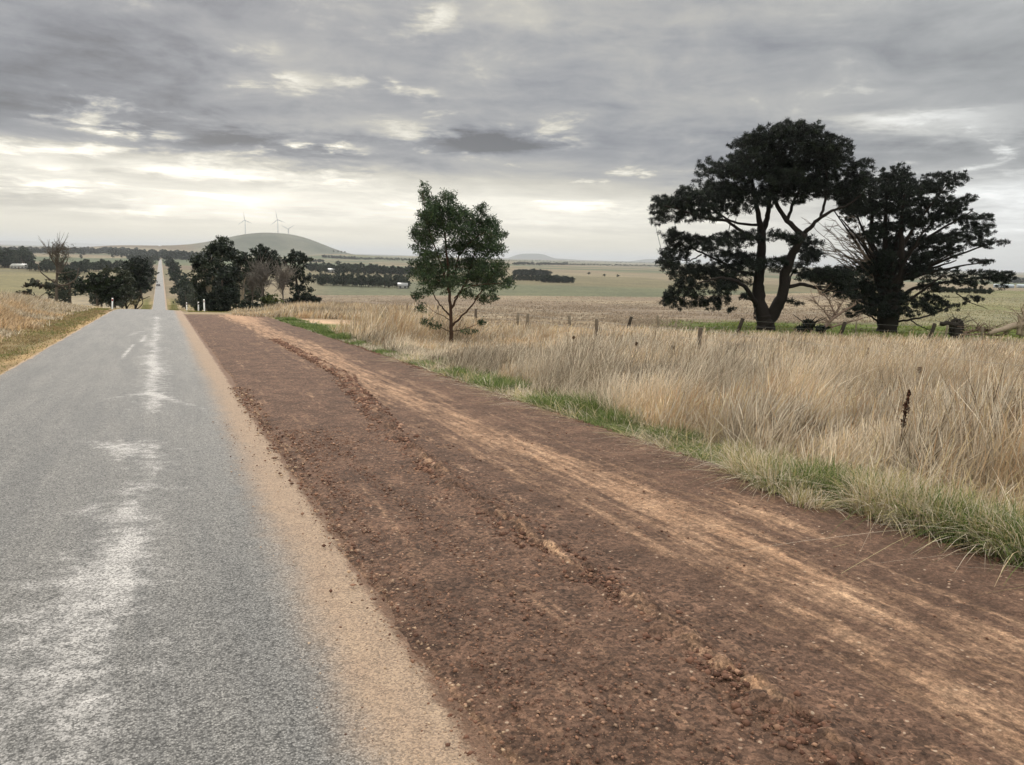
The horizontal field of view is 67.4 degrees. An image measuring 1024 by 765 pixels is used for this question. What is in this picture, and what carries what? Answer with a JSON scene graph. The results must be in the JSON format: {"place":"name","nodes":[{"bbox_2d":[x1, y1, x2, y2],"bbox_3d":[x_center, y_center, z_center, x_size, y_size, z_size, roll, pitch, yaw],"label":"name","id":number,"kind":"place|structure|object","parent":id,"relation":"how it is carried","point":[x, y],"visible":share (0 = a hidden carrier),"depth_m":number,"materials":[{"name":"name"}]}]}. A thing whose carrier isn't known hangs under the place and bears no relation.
{"place":"outdoors","nodes":[
{"label":"outdoors","id":0,"kind":"place"},
{"bbox_2d":[0,259,510,764],"bbox_3d":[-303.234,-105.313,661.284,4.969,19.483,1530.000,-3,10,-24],"label":"road","id":1,"kind":"structure","parent":0,"point":[148,615],"depth_m":5.13,"materials":[{"name":"grey asphalt"}]},
{"bbox_2d":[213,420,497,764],"bbox_3d":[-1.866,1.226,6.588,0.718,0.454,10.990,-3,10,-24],"label":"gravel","id":2,"kind":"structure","parent":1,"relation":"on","point":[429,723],"depth_m":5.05,"materials":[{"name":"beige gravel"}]},
{"bbox_2d":[228,386,533,764],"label":"gravel","id":3,"kind":"structure","parent":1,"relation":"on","point":[451,699],"depth_m":5.50,"materials":[{"name":"brown gravel"}]},
{"bbox_2d":[0,233,1023,524],"bbox_3d":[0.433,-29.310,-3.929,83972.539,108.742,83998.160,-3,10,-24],"label":"ground","id":4,"kind":"structure","parent":0,"point":[638,283],"depth_m":477.84,"materials":[{"name":"plant"}]},
{"bbox_2d":[0,248,13,267],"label":"round tree","id":5,"kind":"object","parent":4,"relation":"on","point":[6,258],"visible":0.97,"depth_m":632.12,"materials":[{"name":"green plant"}]},
{"bbox_2d":[8,252,16,267],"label":"gum tree","id":6,"kind":"object","parent":4,"relation":"on","point":[14,256],"visible":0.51,"depth_m":640.16,"materials":[{"name":"green plant"}]},
{"bbox_2d":[13,250,22,263],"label":"gum tree","id":7,"kind":"object","parent":4,"relation":"on","point":[16,254],"visible":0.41,"depth_m":684.79,"materials":[{"name":"green plant"}]},
{"bbox_2d":[10,264,27,268],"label":"farm house","id":8,"kind":"structure","parent":4,"relation":"on","point":[17,266],"depth_m":616.38,"materials":[{"name":"paint"}]},
{"bbox_2d":[14,247,28,263],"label":"gum tree","id":9,"kind":"object","parent":4,"relation":"on","point":[21,254],"visible":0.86,"depth_m":690.32,"materials":[{"name":"green plant"}]},
{"bbox_2d":[17,245,31,263],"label":"gum tree","id":10,"kind":"object","parent":4,"relation":"on","point":[22,246],"visible":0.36,"depth_m":699.16,"materials":[{"name":"green plant"}]},
{"bbox_2d":[24,251,35,263],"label":"gum tree","id":11,"kind":"object","parent":4,"relation":"on","point":[31,254],"visible":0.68,"depth_m":700.05,"materials":[{"name":"green plant"}]},
{"bbox_2d":[25,259,34,269],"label":"round tree","id":12,"kind":"object","parent":4,"relation":"on","point":[29,260],"visible":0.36,"depth_m":593.67,"materials":[{"name":"green plant"}]},
{"bbox_2d":[27,262,33,270],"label":"gum tree","id":13,"kind":"object","parent":4,"relation":"on","point":[30,265],"visible":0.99,"depth_m":581.94,"materials":[{"name":"green plant"}]},
{"bbox_2d":[15,278,60,297],"bbox_3d":[-36.817,-6.962,59.710,3.001,2.383,1.908,-3,10,-24],"label":"grey shrub","id":14,"kind":"object","parent":4,"relation":"on","point":[36,283],"visible":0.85,"depth_m":59.58,"materials":[{"name":"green plant"}]},
{"bbox_2d":[37,258,49,271],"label":"gum tree","id":15,"kind":"object","parent":4,"relation":"on","point":[46,260],"visible":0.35,"depth_m":574.89,"materials":[{"name":"green plant"}]},
{"bbox_2d":[41,262,53,271],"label":"gum tree","id":16,"kind":"object","parent":4,"relation":"on","point":[46,266],"visible":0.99,"depth_m":563.76,"materials":[{"name":"green plant"}]},
{"bbox_2d":[0,290,111,369],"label":"roadside grass","id":17,"kind":"structure","parent":4,"relation":"on","point":[21,311],"depth_m":36.52,"materials":[{"name":"beige plant"}]},
{"bbox_2d":[38,234,78,301],"bbox_3d":[-37.639,-9.306,63.782,2.992,6.410,3.467,-3,10,-24],"label":"dead tree","id":18,"kind":"object","parent":4,"relation":"on","point":[56,256],"visible":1,"depth_m":63.35,"materials":[{"name":"wood"}]},
{"bbox_2d":[40,266,85,303],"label":"gum tree","id":19,"kind":"object","parent":4,"relation":"on","point":[64,295],"visible":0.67,"depth_m":121.03,"materials":[{"name":"green plant"}]},
{"bbox_2d":[74,261,86,273],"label":"round tree","id":20,"kind":"object","parent":4,"relation":"on","point":[80,266],"visible":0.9,"depth_m":547.31,"materials":[{"name":"green plant"}]},
{"bbox_2d":[85,260,93,271],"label":"gum tree","id":21,"kind":"object","parent":4,"relation":"on","point":[90,265],"visible":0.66,"depth_m":599.38,"materials":[{"name":"green plant"}]},
{"bbox_2d":[91,262,100,269],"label":"gum tree","id":22,"kind":"object","parent":4,"relation":"on","point":[96,266],"visible":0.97,"depth_m":606.63,"materials":[{"name":"green plant"}]},
{"bbox_2d":[84,292,108,306],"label":"gum tree","id":23,"kind":"object","parent":4,"relation":"on","point":[89,301],"visible":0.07,"depth_m":166.76,"materials":[{"name":"green plant"}]},
{"bbox_2d":[88,292,107,305],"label":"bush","id":24,"kind":"object","parent":4,"relation":"on","point":[97,300],"visible":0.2,"depth_m":145.28,"materials":[{"name":"green plant"}]},
{"bbox_2d":[73,272,126,307],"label":"spreading shrub","id":25,"kind":"object","parent":4,"relation":"on","point":[105,288],"visible":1,"depth_m":65.33,"materials":[{"name":"green plant"}]},
{"bbox_2d":[99,261,105,269],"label":"gum tree","id":26,"kind":"object","parent":4,"relation":"on","point":[102,264],"visible":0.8,"depth_m":610.53,"materials":[{"name":"green plant"}]},
{"bbox_2d":[105,295,125,307],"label":"gum tree","id":27,"kind":"object","parent":4,"relation":"on","point":[117,303],"visible":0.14,"depth_m":190.34,"materials":[{"name":"green plant"}]},
{"bbox_2d":[98,265,140,308],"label":"spreading shrub","id":28,"kind":"object","parent":4,"relation":"on","point":[129,279],"visible":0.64,"depth_m":73.36,"materials":[{"name":"green plant"}]},
{"bbox_2d":[117,255,154,298],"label":"round tree","id":29,"kind":"object","parent":4,"relation":"on","point":[138,267],"visible":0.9,"depth_m":90.52,"materials":[{"name":"green plant"}]},
{"bbox_2d":[127,296,149,308],"bbox_3d":[-30.139,-6.366,61.803,1.618,1.206,0.972,4,9,12],"label":"shrub","id":30,"kind":"object","parent":4,"relation":"on","point":[135,302],"visible":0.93,"depth_m":61.83,"materials":[{"name":"green plant"}]},
{"bbox_2d":[142,271,157,285],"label":"gum tree","id":31,"kind":"object","parent":4,"relation":"on","point":[151,281],"visible":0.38,"depth_m":386.32,"materials":[{"name":"green plant"}]},
{"bbox_2d":[146,257,156,266],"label":"gum tree","id":32,"kind":"object","parent":4,"relation":"on","point":[150,259],"visible":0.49,"depth_m":716.38,"materials":[{"name":"green plant"}]},
{"bbox_2d":[162,255,172,263],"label":"round tree","id":33,"kind":"object","parent":4,"relation":"on","point":[166,258],"visible":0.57,"depth_m":857.20,"materials":[{"name":"green plant"}]},
{"bbox_2d":[72,303,267,311],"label":"roadside grass","id":34,"kind":"structure","parent":4,"relation":"on","point":[147,306],"depth_m":100.69,"materials":[{"name":"beige plant"}]},
{"bbox_2d":[168,265,178,274],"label":"round tree","id":35,"kind":"object","parent":4,"relation":"on","point":[173,267],"visible":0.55,"depth_m":515.81,"materials":[{"name":"green plant"}]},
{"bbox_2d":[166,259,181,270],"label":"round tree","id":36,"kind":"object","parent":4,"relation":"on","point":[176,264],"visible":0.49,"depth_m":587.91,"materials":[{"name":"green plant"}]},
{"bbox_2d":[165,268,183,281],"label":"round tree","id":37,"kind":"object","parent":4,"relation":"on","point":[179,271],"visible":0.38,"depth_m":454.31,"materials":[{"name":"green plant"}]},
{"bbox_2d":[169,271,180,283],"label":"round tree","id":38,"kind":"object","parent":4,"relation":"on","point":[175,276],"visible":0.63,"depth_m":398.96,"materials":[{"name":"green plant"}]},
{"bbox_2d":[169,280,187,299],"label":"round tree","id":39,"kind":"object","parent":4,"relation":"on","point":[181,284],"visible":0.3,"depth_m":278.29,"materials":[{"name":"green plant"}]},
{"bbox_2d":[0,246,357,272],"bbox_3d":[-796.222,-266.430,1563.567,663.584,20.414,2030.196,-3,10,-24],"label":"wood","id":40,"kind":"object","parent":4,"relation":"on","point":[128,253],"visible":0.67,"depth_m":1598.51,"materials":[{"name":"green plant"}]},
{"bbox_2d":[173,273,191,284],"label":"round tree","id":41,"kind":"object","parent":4,"relation":"on","point":[182,277],"visible":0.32,"depth_m":355.41,"materials":[{"name":"green plant"}]},
{"bbox_2d":[172,283,193,308],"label":"round tree","id":42,"kind":"object","parent":4,"relation":"on","point":[181,301],"visible":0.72,"depth_m":247.11,"materials":[{"name":"green plant"}]},
{"bbox_2d":[187,283,195,309],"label":"gum tree","id":43,"kind":"object","parent":4,"relation":"on","point":[191,292],"visible":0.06,"depth_m":220.79,"materials":[{"name":"green plant"}]},
{"bbox_2d":[184,289,199,307],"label":"gum tree","id":44,"kind":"object","parent":4,"relation":"on","point":[191,299],"visible":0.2,"depth_m":198.31,"materials":[{"name":"green plant"}]},
{"bbox_2d":[191,279,208,301],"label":"gum tree","id":45,"kind":"object","parent":4,"relation":"on","point":[194,290],"visible":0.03,"depth_m":156.93,"materials":[{"name":"green plant"}]},
{"bbox_2d":[186,235,238,310],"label":"gum tree","id":46,"kind":"object","parent":4,"relation":"on","point":[202,266],"visible":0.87,"depth_m":66.90,"materials":[{"name":"green plant"}]},
{"bbox_2d":[198,263,244,311],"bbox_3d":[-23.990,-7.194,62.649,3.107,5.132,4.624,3,9,7],"label":"dense tree","id":47,"kind":"object","parent":4,"relation":"on","point":[226,292],"visible":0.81,"depth_m":62.49,"materials":[{"name":"green plant"}]},
{"bbox_2d":[225,250,257,302],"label":"gum tree","id":48,"kind":"object","parent":4,"relation":"on","point":[240,262],"visible":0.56,"depth_m":72.69,"materials":[{"name":"green plant"}]},
{"bbox_2d":[233,298,263,308],"bbox_3d":[-22.012,-6.401,63.839,2.823,1.195,1.989,2,9,1],"label":"dark bush","id":49,"kind":"object","parent":4,"relation":"on","point":[243,304],"visible":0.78,"depth_m":63.40,"materials":[{"name":"green plant"}]},
{"bbox_2d":[234,274,267,302],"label":"gum tree","id":50,"kind":"object","parent":4,"relation":"on","point":[256,296],"visible":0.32,"depth_m":90.22,"materials":[{"name":"green plant"}]},
{"bbox_2d":[240,270,268,301],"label":"tree","id":51,"kind":"object","parent":4,"relation":"on","point":[251,286],"visible":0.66,"depth_m":69.43,"materials":[{"name":"grey plant"}]},
{"bbox_2d":[243,250,281,304],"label":"bare tree","id":52,"kind":"object","parent":4,"relation":"on","point":[261,277],"visible":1,"depth_m":66.39,"materials":[{"name":"brown plant"}]},
{"bbox_2d":[248,243,282,304],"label":"gum tree","id":53,"kind":"object","parent":4,"relation":"on","point":[261,252],"visible":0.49,"depth_m":77.74,"materials":[{"name":"green plant"}]},
{"bbox_2d":[259,293,284,305],"bbox_3d":[-20.281,-6.762,64.972,2.436,1.676,2.100,9,12,37],"label":"green bush","id":54,"kind":"object","parent":4,"relation":"on","point":[269,299],"visible":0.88,"depth_m":64.82,"materials":[{"name":"green plant"}]},
{"bbox_2d":[267,259,305,304],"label":"bare tree","id":55,"kind":"object","parent":4,"relation":"on","point":[285,274],"visible":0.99,"depth_m":67.27,"materials":[{"name":"brown plant"}]},
{"bbox_2d":[281,248,322,304],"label":"gum tree","id":56,"kind":"object","parent":4,"relation":"on","point":[300,260],"visible":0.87,"depth_m":73.99,"materials":[{"name":"green plant"}]},
{"bbox_2d":[313,262,319,271],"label":"gum tree","id":57,"kind":"object","parent":4,"relation":"on","point":[316,264],"visible":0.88,"depth_m":774.69,"materials":[{"name":"green plant"}]},
{"bbox_2d":[321,273,332,283],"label":"gum tree","id":58,"kind":"object","parent":4,"relation":"on","point":[327,278],"visible":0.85,"depth_m":477.19,"materials":[{"name":"green plant"}]},
{"bbox_2d":[336,273,348,285],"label":"round tree","id":59,"kind":"object","parent":4,"relation":"on","point":[341,277],"visible":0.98,"depth_m":474.15,"materials":[{"name":"green plant"}]},
{"bbox_2d":[339,265,348,273],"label":"round tree","id":60,"kind":"object","parent":4,"relation":"on","point":[345,269],"visible":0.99,"depth_m":717.43,"materials":[{"name":"green plant"}]},
{"bbox_2d":[347,277,354,284],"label":"gum tree","id":61,"kind":"object","parent":4,"relation":"on","point":[350,282],"visible":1,"depth_m":471.30,"materials":[{"name":"green plant"}]},
{"bbox_2d":[354,266,361,273],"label":"gum tree","id":62,"kind":"object","parent":4,"relation":"on","point":[358,268],"visible":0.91,"depth_m":720.12,"materials":[{"name":"green plant"}]},
{"bbox_2d":[355,276,365,286],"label":"round tree","id":63,"kind":"object","parent":4,"relation":"on","point":[363,279],"visible":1,"depth_m":465.32,"materials":[{"name":"green plant"}]},
{"bbox_2d":[356,262,364,273],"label":"gum tree","id":64,"kind":"object","parent":4,"relation":"on","point":[361,265],"visible":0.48,"depth_m":759.57,"materials":[{"name":"green plant"}]},
{"bbox_2d":[360,267,368,274],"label":"round tree","id":65,"kind":"object","parent":4,"relation":"on","point":[363,269],"visible":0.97,"depth_m":700.39,"materials":[{"name":"green plant"}]},
{"bbox_2d":[364,277,370,284],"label":"gum tree","id":66,"kind":"object","parent":4,"relation":"on","point":[367,281],"visible":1,"depth_m":471.08,"materials":[{"name":"green plant"}]},
{"bbox_2d":[376,275,381,286],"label":"round tree","id":67,"kind":"object","parent":4,"relation":"on","point":[379,278],"visible":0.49,"depth_m":476.44,"materials":[{"name":"green plant"}]},
{"bbox_2d":[380,277,388,287],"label":"gum tree","id":68,"kind":"object","parent":4,"relation":"on","point":[384,280],"visible":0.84,"depth_m":465.81,"materials":[{"name":"green plant"}]},
{"bbox_2d":[392,275,399,285],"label":"gum tree","id":69,"kind":"object","parent":4,"relation":"on","point":[395,277],"visible":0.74,"depth_m":477.01,"materials":[{"name":"green plant"}]},
{"bbox_2d":[392,266,401,274],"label":"round tree","id":70,"kind":"object","parent":4,"relation":"on","point":[396,271],"visible":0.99,"depth_m":744.88,"materials":[{"name":"green plant"}]},
{"bbox_2d":[398,283,407,288],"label":"farm shed","id":71,"kind":"structure","parent":4,"relation":"on","point":[402,285],"depth_m":459.15,"materials":[{"name":"paint"}]},
{"bbox_2d":[404,180,515,341],"bbox_3d":[-1.915,-4.384,29.110,4.341,6.312,3.071,0,9,-9],"label":"young wattle tree","id":72,"kind":"object","parent":4,"relation":"on","point":[432,219],"visible":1,"depth_m":28.66,"materials":[{"name":"green plant"}]},
{"bbox_2d":[516,269,526,274],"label":"round tree","id":73,"kind":"object","parent":4,"relation":"on","point":[522,272],"visible":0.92,"depth_m":871.77,"materials":[{"name":"green plant"}]},
{"bbox_2d":[221,257,1023,278],"bbox_3d":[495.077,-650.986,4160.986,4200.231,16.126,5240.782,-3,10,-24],"label":"wood","id":74,"kind":"object","parent":4,"relation":"on","point":[514,263],"visible":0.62,"depth_m":2355.22,"materials":[{"name":"green plant"}]},
{"bbox_2d":[232,290,1023,340],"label":"pasture grass","id":75,"kind":"structure","parent":4,"relation":"on","point":[315,310],"depth_m":67.03,"materials":[{"name":"beige plant"}]},
{"bbox_2d":[274,317,1023,567],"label":"green verge grass","id":76,"kind":"structure","parent":4,"relation":"on","point":[322,330],"depth_m":15.38,"materials":[{"name":"green plant"}]},
{"bbox_2d":[377,351,1023,587],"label":"tussock grass","id":77,"kind":"structure","parent":4,"relation":"on","point":[986,528],"depth_m":7.50,"materials":[{"name":"plant"}]},
{"bbox_2d":[406,303,1020,377],"bbox_3d":[1.973,-2.111,33.002,0.203,3.046,44.853,-3,10,-24],"label":"roadside fence","id":78,"kind":"object","parent":4,"relation":"on","point":[700,330],"visible":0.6,"depth_m":27.11,"materials":[{"name":"wood"},{"name":"metal"}]},
{"bbox_2d":[516,312,999,337],"bbox_3d":[15.401,-3.077,44.632,30.457,1.304,1.069,2,9,2],"label":"paddock fence","id":79,"kind":"object","parent":4,"relation":"on","point":[843,326],"visible":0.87,"depth_m":44.45,"materials":[{"name":"brown wood"}]},
{"bbox_2d":[646,117,882,330],"bbox_3d":[15.308,-9.577,48.933,14.078,13.544,8.187,2,9,1],"label":"pine tree","id":80,"kind":"object","parent":4,"relation":"on","point":[775,169],"visible":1,"depth_m":47.14,"materials":[{"name":"green plant"}]},
{"bbox_2d":[794,315,830,333],"bbox_3d":[18.264,-3.425,46.493,1.564,1.198,2.394,-3,10,-24],"label":"dark shrub","id":81,"kind":"object","parent":4,"relation":"on","point":[804,327],"visible":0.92,"depth_m":46.79,"materials":[{"name":"green plant"}]},
{"bbox_2d":[803,283,869,331],"bbox_3d":[19.547,-4.545,46.419,4.107,3.080,2.204,2,9,5],"label":"fallen branch","id":82,"kind":"object","parent":4,"relation":"on","point":[830,320],"visible":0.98,"depth_m":46.54,"materials":[{"name":"wood"}]},
{"bbox_2d":[890,389,910,446],"bbox_3d":[4.427,0.627,8.794,0.255,1.120,0.097,-1,10,-16],"label":"dock weed","id":83,"kind":"object","parent":4,"relation":"on","point":[905,404],"visible":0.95,"depth_m":8.75,"materials":[{"name":"brown plant"}]},
{"bbox_2d":[794,162,1016,332],"bbox_3d":[25.896,-8.612,51.073,14.620,11.523,5.954,0,9,-8],"label":"cypress tree","id":84,"kind":"object","parent":4,"relation":"on","point":[886,267],"visible":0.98,"depth_m":50.42,"materials":[{"name":"green plant"}]},
{"bbox_2d":[935,309,974,337],"bbox_3d":[26.582,-3.479,45.537,2.583,1.694,1.855,2,9,5],"label":"dead root plate","id":85,"kind":"object","parent":4,"relation":"on","point":[954,329],"visible":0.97,"depth_m":45.33,"materials":[{"name":"brown plant"}]},
{"bbox_2d":[957,313,1012,335],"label":"dead branches on ground","id":86,"kind":"object","parent":4,"relation":"on","point":[977,329],"visible":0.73,"depth_m":44.97,"materials":[{"name":"brown wood"}]},
{"bbox_2d":[993,284,1014,287],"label":"farm shed","id":87,"kind":"structure","parent":4,"relation":"on","point":[1011,285],"depth_m":932.29,"materials":[{"name":"paint"}]},
{"bbox_2d":[987,302,1023,336],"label":"fallen log","id":88,"kind":"object","parent":4,"relation":"on","point":[1018,326],"visible":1,"depth_m":43.86,"materials":[{"name":"brown wood"}]},
{"bbox_2d":[1016,284,1023,287],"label":"farm shed","id":89,"kind":"structure","parent":4,"relation":"on","point":[1019,285],"depth_m":963.38,"materials":[{"name":"paint"}]},
{"bbox_2d":[0,0,1023,271],"label":"sky","id":90,"kind":"structure","parent":0,"point":[123,122],"materials":[{"name":"grey"}]},
{"bbox_2d":[186,314,1023,764],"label":"dirt shoulder","id":91,"kind":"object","parent":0,"point":[954,666],"visible":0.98,"depth_m":5.47},
{"bbox_2d":[268,338,902,764],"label":"clods","id":92,"kind":"object","parent":91,"relation":"on","point":[810,728],"visible":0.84,"depth_m":5.17,"materials":[{"name":"soil"}]},
{"bbox_2d":[282,424,964,764],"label":"gravel","id":93,"kind":"structure","parent":91,"relation":"on","point":[328,481],"depth_m":4.66,"materials":[{"name":"brown gravel"}]},
{"bbox_2d":[335,339,1023,571],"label":"clods","id":94,"kind":"object","parent":91,"relation":"on","point":[847,510],"visible":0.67,"depth_m":11.21,"materials":[{"name":"soil"}]},
{"bbox_2d":[427,430,1023,744],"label":"gravel","id":95,"kind":"structure","parent":91,"relation":"on","point":[738,552],"depth_m":6.40,"materials":[{"name":"brown gravel"}]},
{"bbox_2d":[329,303,1023,517],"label":"tall dry grass","id":96,"kind":"structure","parent":0,"point":[654,376],"depth_m":13.28,"materials":[{"name":"beige plant"}]}
]}

